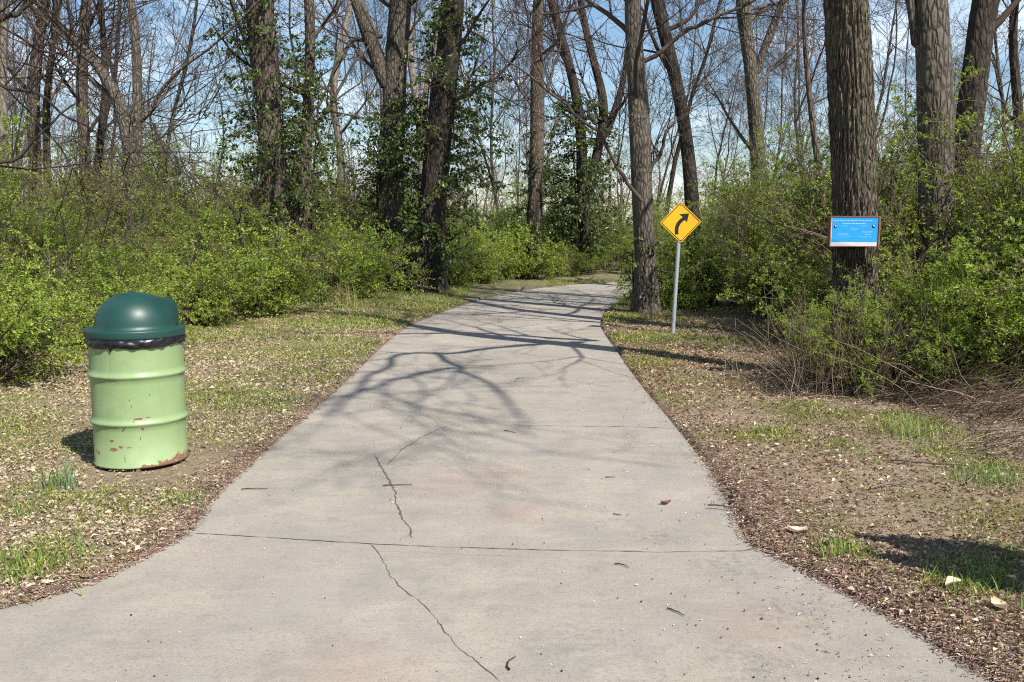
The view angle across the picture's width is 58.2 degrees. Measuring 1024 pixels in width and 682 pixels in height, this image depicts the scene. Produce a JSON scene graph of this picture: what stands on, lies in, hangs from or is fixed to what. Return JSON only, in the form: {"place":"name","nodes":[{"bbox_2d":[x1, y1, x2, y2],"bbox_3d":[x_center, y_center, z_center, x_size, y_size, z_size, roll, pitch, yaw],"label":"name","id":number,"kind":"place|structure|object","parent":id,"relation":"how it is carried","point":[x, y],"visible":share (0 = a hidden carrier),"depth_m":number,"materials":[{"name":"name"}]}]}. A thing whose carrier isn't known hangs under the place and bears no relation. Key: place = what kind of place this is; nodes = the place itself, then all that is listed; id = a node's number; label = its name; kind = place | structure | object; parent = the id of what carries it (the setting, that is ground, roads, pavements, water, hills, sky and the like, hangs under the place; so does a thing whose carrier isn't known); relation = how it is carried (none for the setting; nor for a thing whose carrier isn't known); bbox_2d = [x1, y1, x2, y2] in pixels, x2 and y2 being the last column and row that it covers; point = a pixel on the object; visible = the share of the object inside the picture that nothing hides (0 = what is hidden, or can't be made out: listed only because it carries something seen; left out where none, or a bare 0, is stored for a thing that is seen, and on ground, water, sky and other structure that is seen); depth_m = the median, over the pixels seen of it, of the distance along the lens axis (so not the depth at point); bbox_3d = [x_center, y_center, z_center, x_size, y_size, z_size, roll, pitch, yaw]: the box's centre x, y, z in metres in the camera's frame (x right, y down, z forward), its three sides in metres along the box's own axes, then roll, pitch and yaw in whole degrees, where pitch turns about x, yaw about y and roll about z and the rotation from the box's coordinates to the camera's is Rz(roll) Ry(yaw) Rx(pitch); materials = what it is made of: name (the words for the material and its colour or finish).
{"place":"outdoors","nodes":[
{"label":"outdoors","id":0,"kind":"place"},
{"bbox_2d":[0,282,993,681],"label":"path","id":1,"kind":"structure","parent":0,"point":[356,572],"depth_m":4.16,"materials":[{"name":"concrete"}]},
{"bbox_2d":[0,229,1023,681],"bbox_3d":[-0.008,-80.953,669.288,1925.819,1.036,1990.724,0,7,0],"label":"ground","id":2,"kind":"structure","parent":0,"point":[476,291],"depth_m":5.90,"materials":[{"name":"soil"}]},
{"bbox_2d":[0,0,82,211],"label":"bare tree","id":3,"kind":"object","parent":2,"relation":"on","point":[45,125],"visible":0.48,"depth_m":18.09,"materials":[{"name":"brown plant"}]},
{"bbox_2d":[7,0,87,203],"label":"bare tree","id":4,"kind":"object","parent":2,"relation":"on","point":[35,132],"visible":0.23,"depth_m":20.43,"materials":[{"name":"brown plant"}]},
{"bbox_2d":[0,67,94,208],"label":"shrub","id":5,"kind":"object","parent":2,"relation":"on","point":[7,122],"visible":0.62,"depth_m":15.20,"materials":[{"name":"green plant"}]},
{"bbox_2d":[0,266,97,393],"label":"shrub","id":6,"kind":"object","parent":2,"relation":"on","point":[18,333],"visible":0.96,"depth_m":8.50,"materials":[{"name":"green plant"}]},
{"bbox_2d":[0,0,97,206],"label":"bare tree","id":7,"kind":"object","parent":2,"relation":"on","point":[3,92],"visible":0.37,"depth_m":19.48,"materials":[{"name":"brown plant"}]},
{"bbox_2d":[0,523,109,602],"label":"grass tuft","id":8,"kind":"object","parent":2,"relation":"on","point":[37,564],"visible":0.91,"depth_m":4.05,"materials":[{"name":"green plant"}]},
{"bbox_2d":[0,209,145,372],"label":"shrub","id":9,"kind":"object","parent":2,"relation":"on","point":[15,275],"visible":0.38,"depth_m":10.20,"materials":[{"name":"green plant"}]},
{"bbox_2d":[0,177,160,322],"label":"shrub","id":10,"kind":"object","parent":2,"relation":"on","point":[73,234],"visible":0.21,"depth_m":12.56,"materials":[{"name":"green plant"}]},
{"bbox_2d":[0,148,163,314],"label":"shrub","id":11,"kind":"object","parent":2,"relation":"on","point":[35,236],"visible":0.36,"depth_m":11.95,"materials":[{"name":"green plant"}]},
{"bbox_2d":[0,0,169,212],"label":"bare tree","id":12,"kind":"object","parent":2,"relation":"on","point":[82,130],"visible":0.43,"depth_m":22.36,"materials":[{"name":"brown plant"}]},
{"bbox_2d":[0,165,175,295],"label":"shrub","id":13,"kind":"object","parent":2,"relation":"on","point":[17,205],"visible":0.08,"depth_m":13.28,"materials":[{"name":"green plant"}]},
{"bbox_2d":[0,95,201,272],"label":"shrub","id":14,"kind":"object","parent":2,"relation":"on","point":[53,184],"visible":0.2,"depth_m":16.67,"materials":[{"name":"green plant"}]},
{"bbox_2d":[0,129,208,282],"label":"shrub","id":15,"kind":"object","parent":2,"relation":"on","point":[66,178],"visible":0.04,"depth_m":18.13,"materials":[{"name":"green plant"}]},
{"bbox_2d":[6,156,209,290],"bbox_3d":[-7.446,-1.615,14.889,3.965,2.682,4.472,3,8,26],"label":"shrub","id":16,"kind":"object","parent":2,"relation":"on","point":[58,194],"visible":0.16,"depth_m":15.04,"materials":[{"name":"green plant"}]},
{"bbox_2d":[45,0,183,187],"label":"tree","id":17,"kind":"object","parent":2,"relation":"on","point":[143,42],"visible":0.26,"depth_m":50.12,"materials":[{"name":"brown plant"}]},
{"bbox_2d":[41,253,210,351],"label":"shrub","id":18,"kind":"object","parent":2,"relation":"on","point":[168,291],"visible":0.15,"depth_m":11.28,"materials":[{"name":"green plant"}]},
{"bbox_2d":[8,0,249,236],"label":"bare tree","id":19,"kind":"object","parent":2,"relation":"on","point":[104,113],"visible":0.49,"depth_m":19.08,"materials":[{"name":"brown plant"}]},
{"bbox_2d":[0,0,260,256],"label":"leaning tree","id":20,"kind":"object","parent":2,"relation":"on","point":[110,86],"visible":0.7,"depth_m":16.99,"materials":[{"name":"plant"}]},
{"bbox_2d":[83,292,188,469],"bbox_3d":[-2.398,0.224,5.884,0.612,1.075,0.604,0,7,0],"label":"litter bin","id":21,"kind":"object","parent":2,"relation":"on","point":[133,341],"visible":1,"depth_m":5.67,"materials":[{"name":"metal"}]},
{"bbox_2d":[0,122,284,289],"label":"shrub","id":22,"kind":"object","parent":2,"relation":"on","point":[125,218],"visible":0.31,"depth_m":16.33,"materials":[{"name":"green plant"}]},
{"bbox_2d":[0,0,297,280],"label":"bare tree","id":23,"kind":"object","parent":2,"relation":"on","point":[19,12],"visible":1,"depth_m":10.82,"materials":[{"name":"brown plant"}]},
{"bbox_2d":[60,120,262,220],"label":"shrub","id":24,"kind":"object","parent":2,"relation":"on","point":[179,172],"visible":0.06,"depth_m":24.20,"materials":[{"name":"green plant"}]},
{"bbox_2d":[55,178,283,280],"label":"shrub","id":25,"kind":"object","parent":2,"relation":"on","point":[205,215],"visible":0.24,"depth_m":15.75,"materials":[{"name":"green plant"}]},
{"bbox_2d":[103,0,260,273],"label":"sapling","id":26,"kind":"object","parent":2,"relation":"on","point":[173,114],"visible":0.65,"depth_m":18.26,"materials":[{"name":"brown plant"}]},
{"bbox_2d":[16,132,348,255],"bbox_3d":[-7.030,-2.489,18.096,6.735,3.771,5.862,3,8,26],"label":"shrub","id":27,"kind":"object","parent":2,"relation":"on","point":[232,188],"visible":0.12,"depth_m":17.96,"materials":[{"name":"green plant"}]},
{"bbox_2d":[99,231,281,328],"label":"shrub","id":28,"kind":"object","parent":2,"relation":"on","point":[216,311],"visible":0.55,"depth_m":13.79,"materials":[{"name":"green plant"}]},
{"bbox_2d":[155,13,253,192],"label":"tree","id":29,"kind":"object","parent":2,"relation":"on","point":[215,122],"visible":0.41,"depth_m":60.36,"materials":[{"name":"brown plant"}]},
{"bbox_2d":[86,191,382,319],"bbox_3d":[-4.668,-1.278,15.962,5.204,2.687,4.293,-4,8,-28],"label":"shrub","id":30,"kind":"object","parent":2,"relation":"on","point":[295,265],"visible":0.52,"depth_m":15.46,"materials":[{"name":"green plant"}]},
{"bbox_2d":[193,0,287,299],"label":"ivied tree","id":31,"kind":"object","parent":2,"relation":"on","point":[262,60],"visible":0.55,"depth_m":18.33,"materials":[{"name":"brown plant"}]},
{"bbox_2d":[179,0,337,255],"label":"climbing vine","id":32,"kind":"object","parent":31,"relation":"attached to","point":[287,136],"visible":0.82,"depth_m":18.36,"materials":[{"name":"green plant"}]},
{"bbox_2d":[183,149,403,260],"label":"shrub","id":33,"kind":"object","parent":2,"relation":"on","point":[331,196],"visible":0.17,"depth_m":21.75,"materials":[{"name":"green plant"}]},
{"bbox_2d":[180,0,415,284],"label":"ivied tree","id":34,"kind":"object","parent":2,"relation":"on","point":[309,17],"visible":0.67,"depth_m":19.80,"materials":[{"name":"brown plant"}]},
{"bbox_2d":[242,33,362,245],"bbox_3d":[-4.574,-3.828,19.936,2.504,5.749,2.271,0,7,0],"label":"climbing vine","id":35,"kind":"object","parent":34,"relation":"attached to","point":[318,150],"visible":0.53,"depth_m":19.80,"materials":[{"name":"green plant"}]},
{"bbox_2d":[217,0,430,216],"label":"bare tree","id":36,"kind":"object","parent":2,"relation":"on","point":[337,133],"visible":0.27,"depth_m":29.09,"materials":[{"name":"brown plant"}]},
{"bbox_2d":[249,203,441,300],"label":"shrub","id":37,"kind":"object","parent":2,"relation":"on","point":[364,262],"visible":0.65,"depth_m":18.41,"materials":[{"name":"green plant"}]},
{"bbox_2d":[298,0,430,187],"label":"tree","id":38,"kind":"object","parent":2,"relation":"on","point":[365,57],"visible":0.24,"depth_m":41.94,"materials":[{"name":"brown plant"}]},
{"bbox_2d":[252,0,497,290],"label":"forked tree","id":39,"kind":"object","parent":2,"relation":"on","point":[399,32],"visible":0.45,"depth_m":22.02,"materials":[{"name":"grey plant"}]},
{"bbox_2d":[327,91,424,260],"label":"climbing vine","id":40,"kind":"object","parent":39,"relation":"attached to","point":[393,163],"visible":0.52,"depth_m":22.07,"materials":[{"name":"green plant"}]},
{"bbox_2d":[354,0,463,202],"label":"pale tree","id":41,"kind":"object","parent":2,"relation":"on","point":[411,70],"visible":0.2,"depth_m":26.23,"materials":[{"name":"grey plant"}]},
{"bbox_2d":[375,214,502,286],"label":"shrub","id":42,"kind":"object","parent":2,"relation":"on","point":[477,261],"visible":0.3,"depth_m":22.84,"materials":[{"name":"green plant"}]},
{"bbox_2d":[445,224,526,283],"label":"shrub","id":43,"kind":"object","parent":2,"relation":"on","point":[495,272],"visible":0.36,"depth_m":24.60,"materials":[{"name":"green plant"}]},
{"bbox_2d":[9,77,1002,236],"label":"distant woods","id":44,"kind":"object","parent":2,"relation":"on","point":[603,178],"visible":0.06,"depth_m":98.58,"materials":[{"name":"plant"}]},
{"bbox_2d":[406,0,613,293],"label":"ivied tree","id":45,"kind":"object","parent":2,"relation":"on","point":[441,106],"visible":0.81,"depth_m":20.81,"materials":[{"name":"brown plant"}]},
{"bbox_2d":[361,0,516,285],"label":"climbing vine","id":46,"kind":"object","parent":45,"relation":"attached to","point":[467,112],"visible":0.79,"depth_m":20.77,"materials":[{"name":"green plant"}]},
{"bbox_2d":[411,0,608,223],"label":"tree","id":47,"kind":"object","parent":2,"relation":"on","point":[492,173],"visible":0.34,"depth_m":41.82,"materials":[{"name":"grey plant"}]},
{"bbox_2d":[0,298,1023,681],"bbox_3d":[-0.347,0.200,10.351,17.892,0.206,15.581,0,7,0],"label":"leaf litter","id":48,"kind":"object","parent":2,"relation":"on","point":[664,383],"visible":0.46,"depth_m":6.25,"materials":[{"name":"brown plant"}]},
{"bbox_2d":[0,278,1023,663],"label":"grass","id":49,"kind":"structure","parent":2,"relation":"on","point":[452,298],"depth_m":7.51,"materials":[{"name":"green plant"}]},
{"bbox_2d":[463,212,583,279],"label":"shrub","id":50,"kind":"object","parent":2,"relation":"on","point":[522,270],"visible":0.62,"depth_m":26.29,"materials":[{"name":"green plant"}]},
{"bbox_2d":[487,0,613,278],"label":"bare tree","id":51,"kind":"object","parent":2,"relation":"on","point":[537,139],"visible":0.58,"depth_m":26.38,"materials":[{"name":"brown plant"}]},
{"bbox_2d":[513,117,556,256],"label":"climbing vine","id":52,"kind":"object","parent":51,"relation":"attached to","point":[546,192],"visible":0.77,"depth_m":26.52,"materials":[{"name":"green plant"}]},
{"bbox_2d":[544,235,602,275],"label":"shrub","id":53,"kind":"object","parent":2,"relation":"on","point":[573,264],"visible":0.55,"depth_m":28.03,"materials":[{"name":"green plant"}]},
{"bbox_2d":[485,0,668,274],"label":"forked tree","id":54,"kind":"object","parent":2,"relation":"on","point":[605,120],"visible":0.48,"depth_m":28.17,"materials":[{"name":"brown plant"}]},
{"bbox_2d":[506,90,632,275],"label":"climbing vine","id":55,"kind":"object","parent":54,"relation":"attached to","point":[571,186],"visible":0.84,"depth_m":28.30,"materials":[{"name":"green plant"}]},
{"bbox_2d":[544,182,673,270],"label":"shrub","id":56,"kind":"object","parent":2,"relation":"on","point":[623,207],"visible":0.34,"depth_m":30.82,"materials":[{"name":"green plant"}]},
{"bbox_2d":[530,0,709,302],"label":"bare tree","id":57,"kind":"object","parent":2,"relation":"on","point":[686,142],"visible":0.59,"depth_m":17.76,"materials":[{"name":"brown plant"}]},
{"bbox_2d":[377,0,906,313],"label":"bare tree","id":58,"kind":"object","parent":2,"relation":"on","point":[642,163],"visible":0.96,"depth_m":15.65,"materials":[{"name":"grey plant"}]},
{"bbox_2d":[614,247,720,310],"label":"shrub","id":59,"kind":"object","parent":2,"relation":"on","point":[684,299],"visible":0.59,"depth_m":16.63,"materials":[{"name":"green plant"}]},
{"bbox_2d":[594,197,745,305],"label":"shrub","id":60,"kind":"object","parent":2,"relation":"on","point":[712,271],"visible":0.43,"depth_m":17.13,"materials":[{"name":"green plant"}]},
{"bbox_2d":[612,0,733,210],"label":"tree","id":61,"kind":"object","parent":2,"relation":"on","point":[673,147],"visible":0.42,"depth_m":42.64,"materials":[{"name":"brown plant"}]},
{"bbox_2d":[661,202,700,332],"bbox_3d":[2.337,-0.964,12.851,0.550,1.928,0.068,0,7,4],"label":"warning sign","id":62,"kind":"object","parent":2,"relation":"on","point":[680,222],"visible":0.94,"depth_m":12.75,"materials":[{"name":"metal"}]},
{"bbox_2d":[648,0,780,228],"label":"tree","id":63,"kind":"object","parent":2,"relation":"on","point":[674,165],"visible":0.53,"depth_m":31.92,"materials":[{"name":"brown plant"}]},
{"bbox_2d":[680,25,780,209],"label":"tree","id":64,"kind":"object","parent":2,"relation":"on","point":[737,106],"visible":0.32,"depth_m":69.95,"materials":[{"name":"brown plant"}]},
{"bbox_2d":[684,34,784,222],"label":"tree","id":65,"kind":"object","parent":2,"relation":"on","point":[724,128],"visible":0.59,"depth_m":63.29,"materials":[{"name":"brown plant"}]},
{"bbox_2d":[682,169,818,319],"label":"shrub","id":66,"kind":"object","parent":2,"relation":"on","point":[747,288],"visible":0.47,"depth_m":14.46,"materials":[{"name":"green plant"}]},
{"bbox_2d":[681,0,824,292],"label":"bare tree","id":67,"kind":"object","parent":2,"relation":"on","point":[754,108],"visible":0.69,"depth_m":20.38,"materials":[{"name":"grey plant"}]},
{"bbox_2d":[687,145,829,307],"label":"shrub","id":68,"kind":"object","parent":2,"relation":"on","point":[746,179],"visible":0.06,"depth_m":16.65,"materials":[{"name":"green plant"}]},
{"bbox_2d":[713,0,825,207],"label":"tree","id":69,"kind":"object","parent":2,"relation":"on","point":[782,85],"visible":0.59,"depth_m":42.16,"materials":[{"name":"brown plant"}]},
{"bbox_2d":[656,108,910,318],"bbox_3d":[4.947,-1.884,14.368,5.410,3.630,4.389,-4,8,-30],"label":"shrub","id":70,"kind":"object","parent":2,"relation":"on","point":[744,192],"visible":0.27,"depth_m":14.25,"materials":[{"name":"green plant"}]},
{"bbox_2d":[771,0,827,296],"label":"sapling","id":71,"kind":"object","parent":2,"relation":"on","point":[814,138],"visible":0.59,"depth_m":12.23,"materials":[{"name":"brown plant"}]},
{"bbox_2d":[743,0,908,185],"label":"tree","id":72,"kind":"object","parent":2,"relation":"on","point":[798,51],"visible":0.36,"depth_m":46.00,"materials":[{"name":"grey plant"}]},
{"bbox_2d":[752,245,902,344],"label":"shrub","id":73,"kind":"object","parent":2,"relation":"on","point":[788,301],"visible":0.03,"depth_m":12.04,"materials":[{"name":"green plant"}]},
{"bbox_2d":[823,0,878,381],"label":"oak tree","id":74,"kind":"object","parent":2,"relation":"on","point":[850,93],"visible":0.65,"depth_m":8.63,"materials":[{"name":"brown plant"}]},
{"bbox_2d":[827,216,880,246],"bbox_3d":[3.182,-1.020,8.557,0.479,0.283,0.050,0,7,-3],"label":"notice board","id":75,"kind":"object","parent":74,"relation":"attached to","point":[853,231],"visible":1,"depth_m":8.54,"materials":[{"name":"blue metal"}]},
{"bbox_2d":[681,63,1023,341],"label":"shrub","id":76,"kind":"object","parent":2,"relation":"on","point":[885,220],"visible":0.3,"depth_m":10.15,"materials":[{"name":"green plant"}]},
{"bbox_2d":[699,265,1009,401],"bbox_3d":[3.226,-0.123,8.451,2.860,1.178,2.191,0,7,0],"label":"dry brush","id":77,"kind":"object","parent":2,"relation":"on","point":[835,388],"visible":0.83,"depth_m":8.21,"materials":[{"name":"brown plant"}]},
{"bbox_2d":[769,263,964,387],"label":"shrub","id":78,"kind":"object","parent":2,"relation":"on","point":[848,303],"visible":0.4,"depth_m":8.46,"materials":[{"name":"green plant"}]},
{"bbox_2d":[716,112,1018,307],"bbox_3d":[5.377,-1.583,12.545,5.242,3.365,5.864,2,7,13],"label":"shrub","id":79,"kind":"object","parent":2,"relation":"on","point":[765,257],"visible":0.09,"depth_m":12.08,"materials":[{"name":"green plant"}]},
{"bbox_2d":[716,153,1023,324],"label":"shrub","id":80,"kind":"object","parent":2,"relation":"on","point":[814,282],"visible":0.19,"depth_m":11.12,"materials":[{"name":"green plant"}]},
{"bbox_2d":[807,0,948,169],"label":"tree","id":81,"kind":"object","parent":2,"relation":"on","point":[882,81],"visible":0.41,"depth_m":37.04,"materials":[{"name":"brown plant"}]},
{"bbox_2d":[744,111,1016,269],"bbox_3d":[5.794,-1.985,15.427,5.332,3.606,5.083,-3,8,-24],"label":"shrub","id":82,"kind":"object","parent":2,"relation":"on","point":[785,156],"visible":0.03,"depth_m":15.53,"materials":[{"name":"green plant"}]},
{"bbox_2d":[785,297,979,396],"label":"shrub","id":83,"kind":"object","parent":2,"relation":"on","point":[868,341],"visible":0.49,"depth_m":8.19,"materials":[{"name":"green plant"}]},
{"bbox_2d":[753,54,1023,285],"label":"shrub","id":84,"kind":"object","parent":2,"relation":"on","point":[962,123],"visible":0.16,"depth_m":11.79,"materials":[{"name":"green plant"}]},
{"bbox_2d":[784,289,1023,442],"bbox_3d":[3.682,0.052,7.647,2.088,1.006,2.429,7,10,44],"label":"dry brush","id":85,"kind":"object","parent":2,"relation":"on","point":[921,392],"visible":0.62,"depth_m":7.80,"materials":[{"name":"brown plant"}]},
{"bbox_2d":[823,406,985,449],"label":"grass tuft","id":86,"kind":"object","parent":2,"relation":"on","point":[906,427],"visible":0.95,"depth_m":6.66,"materials":[{"name":"green plant"}]},
{"bbox_2d":[794,228,1015,389],"bbox_3d":[3.691,-0.295,8.464,1.870,1.548,1.898,-4,8,-28],"label":"shrub","id":87,"kind":"object","parent":2,"relation":"on","point":[954,316],"visible":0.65,"depth_m":8.10,"materials":[{"name":"green plant"}]},
{"bbox_2d":[789,245,1023,395],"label":"shrub","id":88,"kind":"object","parent":2,"relation":"on","point":[991,349],"visible":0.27,"depth_m":8.08,"materials":[{"name":"green plant"}]},
{"bbox_2d":[796,91,1023,308],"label":"shrub","id":89,"kind":"object","parent":2,"relation":"on","point":[973,189],"visible":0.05,"depth_m":10.57,"materials":[{"name":"green plant"}]},
{"bbox_2d":[818,143,1023,384],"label":"shrub","id":90,"kind":"object","parent":2,"relation":"on","point":[1006,254],"visible":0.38,"depth_m":8.39,"materials":[{"name":"green plant"}]},
{"bbox_2d":[905,0,954,294],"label":"broad tree","id":91,"kind":"object","parent":2,"relation":"on","point":[929,28],"visible":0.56,"depth_m":10.50,"materials":[{"name":"grey plant"}]},
{"bbox_2d":[876,26,1023,300],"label":"shrub","id":92,"kind":"object","parent":2,"relation":"on","point":[985,177],"visible":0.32,"depth_m":9.63,"materials":[{"name":"green plant"}]},
{"bbox_2d":[890,542,1023,625],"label":"grass tuft","id":93,"kind":"object","parent":2,"relation":"on","point":[955,585],"visible":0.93,"depth_m":3.79,"materials":[{"name":"plant"}]},
{"bbox_2d":[909,370,1023,471],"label":"dry brush","id":94,"kind":"object","parent":2,"relation":"on","point":[994,446],"visible":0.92,"depth_m":6.28,"materials":[{"name":"brown plant"}]},
{"bbox_2d":[925,262,1023,390],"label":"shrub","id":95,"kind":"object","parent":2,"relation":"on","point":[1002,325],"visible":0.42,"depth_m":7.99,"materials":[{"name":"green plant"}]},
{"bbox_2d":[931,122,1023,319],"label":"shrub","id":96,"kind":"object","parent":2,"relation":"on","point":[1014,282],"visible":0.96,"depth_m":7.51,"materials":[{"name":"green plant"}]},
{"bbox_2d":[954,0,1020,231],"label":"broad tree","id":97,"kind":"object","parent":2,"relation":"on","point":[984,22],"visible":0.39,"depth_m":12.13,"materials":[{"name":"brown plant"}]},
{"bbox_2d":[952,0,1023,169],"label":"sapling","id":98,"kind":"object","parent":2,"relation":"on","point":[1013,44],"visible":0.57,"depth_m":13.58,"materials":[{"name":"brown plant"}]},
{"bbox_2d":[7,0,1023,226],"label":"sky","id":99,"kind":"structure","parent":0,"point":[612,32],"materials":[{"name":"blue"}]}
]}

